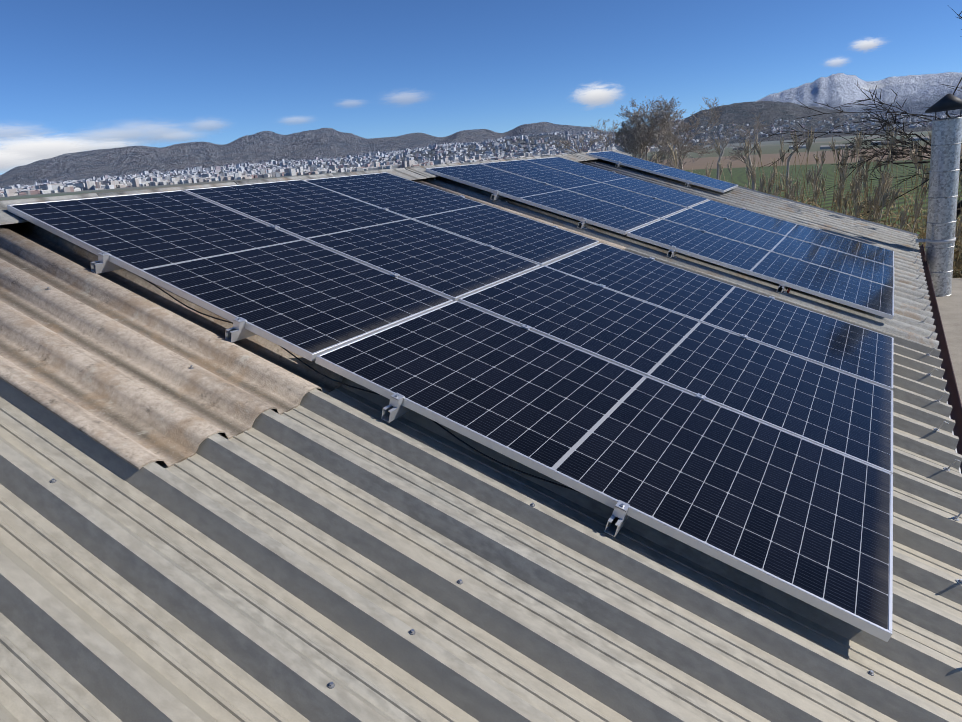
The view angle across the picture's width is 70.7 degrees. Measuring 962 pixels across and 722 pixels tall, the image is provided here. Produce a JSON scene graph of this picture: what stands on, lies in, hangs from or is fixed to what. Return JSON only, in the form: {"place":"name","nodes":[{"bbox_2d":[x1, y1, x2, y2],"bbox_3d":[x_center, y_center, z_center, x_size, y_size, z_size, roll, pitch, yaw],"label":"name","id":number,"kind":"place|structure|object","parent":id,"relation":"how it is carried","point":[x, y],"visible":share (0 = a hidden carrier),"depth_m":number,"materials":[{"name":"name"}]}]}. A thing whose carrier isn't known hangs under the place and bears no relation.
{"place":"outdoors","nodes":[
{"label":"outdoors","id":0,"kind":"place"},
{"bbox_2d":[0,121,75,137],"bbox_3d":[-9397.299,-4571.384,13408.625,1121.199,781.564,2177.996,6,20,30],"label":"cloud","id":1,"kind":"structure","parent":0,"point":[7,132],"depth_m":13478.66,"materials":[{"name":"white"}]},
{"bbox_2d":[0,145,76,172],"bbox_3d":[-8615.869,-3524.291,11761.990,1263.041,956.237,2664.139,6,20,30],"label":"cloud","id":2,"kind":"structure","parent":0,"point":[10,160],"depth_m":11996.81,"materials":[{"name":"white"}]},
{"bbox_2d":[0,131,140,164],"bbox_3d":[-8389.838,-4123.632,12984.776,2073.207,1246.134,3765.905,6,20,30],"label":"cloud","id":3,"kind":"structure","parent":0,"point":[54,146],"depth_m":13016.91,"materials":[{"name":"white"}]},
{"bbox_2d":[59,126,141,142],"bbox_3d":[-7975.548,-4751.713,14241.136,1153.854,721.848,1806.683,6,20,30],"label":"cloud","id":4,"kind":"structure","parent":0,"point":[101,136],"depth_m":14261.36,"materials":[{"name":"white"}]},
{"bbox_2d":[77,141,142,150],"bbox_3d":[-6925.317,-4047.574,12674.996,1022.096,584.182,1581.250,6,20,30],"label":"cloud","id":5,"kind":"structure","parent":0,"point":[105,145],"depth_m":12659.44,"materials":[{"name":"white"}]},
{"bbox_2d":[119,117,177,145],"bbox_3d":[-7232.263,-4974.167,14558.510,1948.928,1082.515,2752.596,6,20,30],"label":"cloud","id":6,"kind":"structure","parent":0,"point":[149,132],"depth_m":14591.85,"materials":[{"name":"white"}]},
{"bbox_2d":[142,120,222,144],"bbox_3d":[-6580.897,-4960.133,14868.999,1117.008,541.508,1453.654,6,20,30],"label":"cloud","id":7,"kind":"structure","parent":0,"point":[195,130],"depth_m":15009.58,"materials":[{"name":"white"}]},
{"bbox_2d":[179,125,210,139],"bbox_3d":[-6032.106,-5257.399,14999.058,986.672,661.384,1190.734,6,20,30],"label":"cloud","id":8,"kind":"structure","parent":0,"point":[191,134],"depth_m":14921.45,"materials":[{"name":"white"}]},
{"bbox_2d":[0,122,616,187],"bbox_3d":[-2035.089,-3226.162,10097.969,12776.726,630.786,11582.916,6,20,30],"label":"mountain range","id":9,"kind":"structure","parent":0,"point":[267,146],"depth_m":8964.21,"materials":[{"name":"grey stone"}]},
{"bbox_2d":[63,134,614,184],"bbox_3d":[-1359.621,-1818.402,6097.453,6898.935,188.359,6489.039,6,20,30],"label":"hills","id":10,"kind":"structure","parent":0,"point":[555,138],"depth_m":5707.72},
{"bbox_2d":[0,131,931,200],"bbox_3d":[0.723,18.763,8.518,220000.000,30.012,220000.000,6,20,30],"label":"terrain","id":11,"kind":"structure","parent":0,"point":[777,143],"depth_m":2545.89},
{"bbox_2d":[0,113,961,196],"bbox_3d":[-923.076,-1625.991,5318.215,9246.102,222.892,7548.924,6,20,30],"label":"town buildings","id":12,"kind":"structure","parent":11,"relation":"on","point":[231,172],"depth_m":4494.48,"materials":[{"name":"white concrete"}]},
{"bbox_2d":[547,133,602,153],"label":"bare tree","id":13,"kind":"object","parent":11,"relation":"on","point":[581,141],"visible":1,"depth_m":123.85,"materials":[{"name":"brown plant"}]},
{"bbox_2d":[590,119,617,150],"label":"bare tree","id":14,"kind":"object","parent":11,"relation":"on","point":[609,134],"visible":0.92,"depth_m":87.70,"materials":[{"name":"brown plant"}]},
{"bbox_2d":[609,96,698,167],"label":"bare tree","id":15,"kind":"object","parent":11,"relation":"on","point":[633,134],"visible":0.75,"depth_m":60.55,"materials":[{"name":"brown plant"}]},
{"bbox_2d":[624,96,723,169],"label":"bare tree","id":16,"kind":"object","parent":11,"relation":"on","point":[696,147],"visible":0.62,"depth_m":61.62,"materials":[{"name":"brown plant"}]},
{"bbox_2d":[716,125,736,179],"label":"bare tree","id":17,"kind":"object","parent":11,"relation":"on","point":[722,144],"visible":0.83,"depth_m":109.03,"materials":[{"name":"brown plant"}]},
{"bbox_2d":[724,111,769,189],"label":"bare tree","id":18,"kind":"object","parent":11,"relation":"on","point":[738,154],"visible":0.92,"depth_m":74.74,"materials":[{"name":"brown plant"}]},
{"bbox_2d":[631,136,961,159],"bbox_3d":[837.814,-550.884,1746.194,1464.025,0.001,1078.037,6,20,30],"label":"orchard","id":19,"kind":"object","parent":11,"relation":"on","point":[777,149],"visible":0.21,"depth_m":1630.80,"materials":[{"name":"green plant"}]},
{"bbox_2d":[786,127,820,188],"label":"bare tree","id":20,"kind":"object","parent":11,"relation":"on","point":[793,149],"visible":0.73,"depth_m":121.59,"materials":[{"name":"brown plant"}]},
{"bbox_2d":[653,117,961,277],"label":"cane thicket","id":21,"kind":"object","parent":11,"relation":"on","point":[883,190],"visible":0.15,"depth_m":14.34,"materials":[{"name":"brown plant"}]},
{"bbox_2d":[750,8,961,277],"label":"bare tree","id":22,"kind":"object","parent":11,"relation":"on","point":[897,154],"visible":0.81,"depth_m":12.74,"materials":[{"name":"brown plant"}]},
{"bbox_2d":[936,278,961,402],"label":"annex concrete deck","id":23,"kind":"structure","parent":11,"relation":"on","point":[950,308],"depth_m":7.93,"materials":[{"name":"grey concrete"}]},
{"bbox_2d":[915,93,961,295],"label":"flue pipe","id":24,"kind":"object","parent":23,"relation":"on","point":[946,142],"visible":0.88,"depth_m":8.84,"materials":[{"name":"grey metal"}]},
{"bbox_3d":[-1.453,1.089,6.516,9.378,5.203,16.350,6,20,30],"label":"shed","id":25,"kind":"object","parent":11,"relation":"on","visible":0},
{"bbox_2d":[0,378,537,721],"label":"corrugated roof sheet","id":26,"kind":"object","parent":25,"relation":"on","point":[131,593],"visible":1,"depth_m":1.74,"materials":[{"name":"grey metal"}]},
{"bbox_2d":[146,248,961,721],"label":"corrugated roof sheet","id":27,"kind":"object","parent":25,"relation":"on","point":[558,604],"visible":0.44,"depth_m":2.15,"materials":[{"name":"grey metal"}]},
{"bbox_2d":[0,179,625,469],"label":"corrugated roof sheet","id":28,"kind":"object","parent":27,"relation":"on","point":[107,360],"visible":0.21,"depth_m":2.83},
{"bbox_2d":[0,150,631,224],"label":"roof ridge cap","id":29,"kind":"object","parent":28,"relation":"on","point":[8,217],"visible":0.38,"depth_m":5.65,"materials":[{"name":"grey metal"}]},
{"bbox_2d":[91,195,774,536],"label":"clamps","id":30,"kind":"object","parent":27,"relation":"on","point":[394,409],"visible":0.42,"depth_m":3.03,"materials":[{"name":"silver metal"}]},
{"bbox_2d":[7,190,452,360],"bbox_3d":[-1.404,-0.593,3.818,2.278,0.037,1.134,24,27,23],"label":"solar panel","id":31,"kind":"object","parent":30,"relation":"on","point":[307,300],"visible":0.92,"depth_m":3.67,"materials":[{"name":"glass"}]},
{"bbox_2d":[184,179,539,301],"bbox_3d":[-0.830,-0.921,4.766,2.278,0.036,1.134,24,27,23],"label":"solar panel","id":32,"kind":"object","parent":30,"relation":"on","point":[453,267],"visible":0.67,"depth_m":4.66,"materials":[{"name":"glass"}]},
{"bbox_2d":[46,160,873,688],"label":"roof screws","id":33,"kind":"object","parent":27,"relation":"in","point":[412,632],"visible":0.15,"depth_m":1.98,"materials":[{"name":"grey metal"}]},
{"bbox_2d":[127,270,913,494],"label":"pv string leads","id":34,"kind":"object","parent":27,"relation":"on","point":[788,290],"visible":0.31,"depth_m":2.86,"materials":[{"name":"black rubber"}]},
{"bbox_2d":[304,172,598,266],"bbox_3d":[-0.254,-1.247,5.710,2.278,0.037,1.134,23,27,23],"label":"solar panel","id":35,"kind":"object","parent":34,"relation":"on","point":[534,241],"visible":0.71,"depth_m":5.62,"materials":[{"name":"glass"}]},
{"bbox_2d":[315,300,892,641],"bbox_3d":[0.537,0.249,2.928,2.278,0.037,1.134,23,27,23],"label":"solar panel","id":36,"kind":"object","parent":27,"relation":"on","point":[805,520],"visible":0.94,"depth_m":2.74,"materials":[{"name":"glass"}]},
{"bbox_2d":[458,265,892,473],"bbox_3d":[1.114,-0.076,3.871,2.278,0.037,1.134,24,27,23],"label":"solar panel","id":37,"kind":"object","parent":27,"relation":"on","point":[838,411],"visible":0.79,"depth_m":3.74,"materials":[{"name":"glass"}]},
{"bbox_2d":[544,243,893,389],"bbox_3d":[1.688,-0.405,4.819,2.278,0.037,1.134,23,27,23],"label":"solar panel","id":38,"kind":"object","parent":27,"relation":"on","point":[844,347],"visible":0.83,"depth_m":4.71,"materials":[{"name":"glass"}]},
{"bbox_2d":[418,158,940,350],"bbox_3d":[2.958,-1.929,8.813,5.080,0.059,6.675,23,27,23],"label":"corrugated roof","id":39,"kind":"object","parent":25,"relation":"on","point":[910,315],"visible":0.31,"depth_m":6.93,"materials":[{"name":"grey metal"}]},
{"bbox_2d":[526,157,708,208],"bbox_3d":[1.811,-2.416,9.093,2.278,0.036,1.134,23,27,23],"label":"solar module","id":40,"kind":"object","parent":39,"relation":"on","point":[667,194],"visible":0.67,"depth_m":9.03,"materials":[{"name":"glass"}]},
{"bbox_2d":[615,158,692,186],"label":"panel clamps","id":41,"kind":"object","parent":39,"relation":"on","point":[617,165],"visible":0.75,"depth_m":10.79,"materials":[{"name":"metal"}]},
{"bbox_2d":[490,171,821,292],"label":"clamps","id":42,"kind":"object","parent":39,"relation":"on","point":[583,224],"visible":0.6,"depth_m":6.43,"materials":[{"name":"silver metal"}]},
{"bbox_2d":[425,164,659,234],"bbox_3d":[0.658,-1.762,7.201,2.278,0.038,1.134,24,27,23],"label":"solar module","id":43,"kind":"object","parent":42,"relation":"on","point":[593,211],"visible":0.88,"depth_m":7.08,"materials":[{"name":"glass"}]},
{"bbox_2d":[480,160,686,219],"bbox_3d":[1.233,-2.088,8.145,2.278,0.035,1.134,24,27,23],"label":"solar module","id":44,"kind":"object","parent":42,"relation":"on","point":[651,206],"visible":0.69,"depth_m":8.08,"materials":[{"name":"glass"}]},
{"bbox_2d":[663,208,893,287],"bbox_3d":[3.177,-1.244,7.251,2.278,0.035,1.134,23,27,23],"label":"solar module","id":45,"kind":"object","parent":42,"relation":"on","point":[859,267],"visible":0.83,"depth_m":7.18,"materials":[{"name":"glass"}]},
{"bbox_2d":[690,200,893,266],"bbox_3d":[3.750,-1.573,8.200,2.278,0.035,1.134,23,27,23],"label":"solar module","id":46,"kind":"object","parent":42,"relation":"on","point":[881,255],"visible":0.73,"depth_m":8.14,"materials":[{"name":"glass"}]},
{"bbox_2d":[586,151,737,192],"bbox_3d":[2.963,-3.119,11.088,2.278,0.035,1.134,23,27,23],"label":"solar panel","id":47,"kind":"object","parent":39,"relation":"on","point":[674,173],"visible":0.92,"depth_m":10.95,"materials":[{"name":"glass"}]},
{"bbox_2d":[627,219,893,319],"bbox_3d":[2.598,-0.919,6.308,2.278,0.035,1.134,23,27,23],"label":"solar module","id":48,"kind":"object","parent":39,"relation":"on","point":[840,287],"visible":1,"depth_m":6.17,"materials":[{"name":"glass"}]},
{"bbox_2d":[738,186,918,236],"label":"roof barge boards","id":49,"kind":"object","parent":25,"relation":"on","point":[829,211],"visible":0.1,"depth_m":11.06,"materials":[{"name":"grey metal"}]},
{"bbox_2d":[912,233,961,584],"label":"eave sheet hooks","id":50,"kind":"object","parent":25,"relation":"attached to","point":[955,518],"visible":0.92,"depth_m":4.08,"materials":[{"name":"silver metal"}]},
{"bbox_2d":[919,244,961,473],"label":"eave gutter","id":51,"kind":"object","parent":25,"relation":"attached to","point":[954,399],"visible":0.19,"depth_m":5.29,"materials":[{"name":"black metal"}]},
{"bbox_2d":[0,0,961,174],"label":"sky","id":52,"kind":"structure","parent":0,"point":[284,67],"materials":[{"name":"blue"}]},
{"bbox_2d":[576,86,618,105],"bbox_3d":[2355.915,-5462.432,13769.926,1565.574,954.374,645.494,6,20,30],"label":"cloud","id":53,"kind":"structure","parent":0,"point":[594,97],"depth_m":13801.81,"materials":[{"name":"white"}]},
{"bbox_2d":[649,101,953,145],"bbox_3d":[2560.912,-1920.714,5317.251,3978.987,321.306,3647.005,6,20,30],"label":"hills","id":54,"kind":"structure","parent":0,"point":[741,114],"depth_m":4722.00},
{"bbox_2d":[652,144,961,169],"bbox_3d":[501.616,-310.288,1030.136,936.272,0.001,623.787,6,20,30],"label":"brown field","id":55,"kind":"structure","parent":0,"point":[700,163],"depth_m":994.21,"materials":[{"name":"brown soil"}]},
{"bbox_2d":[684,159,961,274],"bbox_3d":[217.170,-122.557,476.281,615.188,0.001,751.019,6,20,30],"label":"green field","id":56,"kind":"structure","parent":0,"point":[739,177],"depth_m":509.54,"materials":[{"name":"green plant"}]},
{"bbox_2d":[829,59,843,65],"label":"cloud","id":57,"kind":"structure","parent":0,"point":[836,62],"depth_m":11558.62,"materials":[{"name":"white"}]},
{"bbox_2d":[755,72,961,115],"bbox_3d":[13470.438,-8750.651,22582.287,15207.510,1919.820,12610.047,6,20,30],"label":"sierra nevada mountains","id":58,"kind":"structure","parent":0,"point":[921,93],"depth_m":20747.08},
{"bbox_2d":[854,39,879,49],"bbox_3d":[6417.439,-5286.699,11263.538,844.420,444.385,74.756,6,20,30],"label":"cloud","id":59,"kind":"structure","parent":0,"point":[865,45],"depth_m":11280.03,"materials":[{"name":"white"}]},
{"bbox_2d":[938,357,960,473],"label":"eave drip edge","id":60,"kind":"object","parent":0,"point":[952,432],"depth_m":3.83,"materials":[{"name":"grey metal"}]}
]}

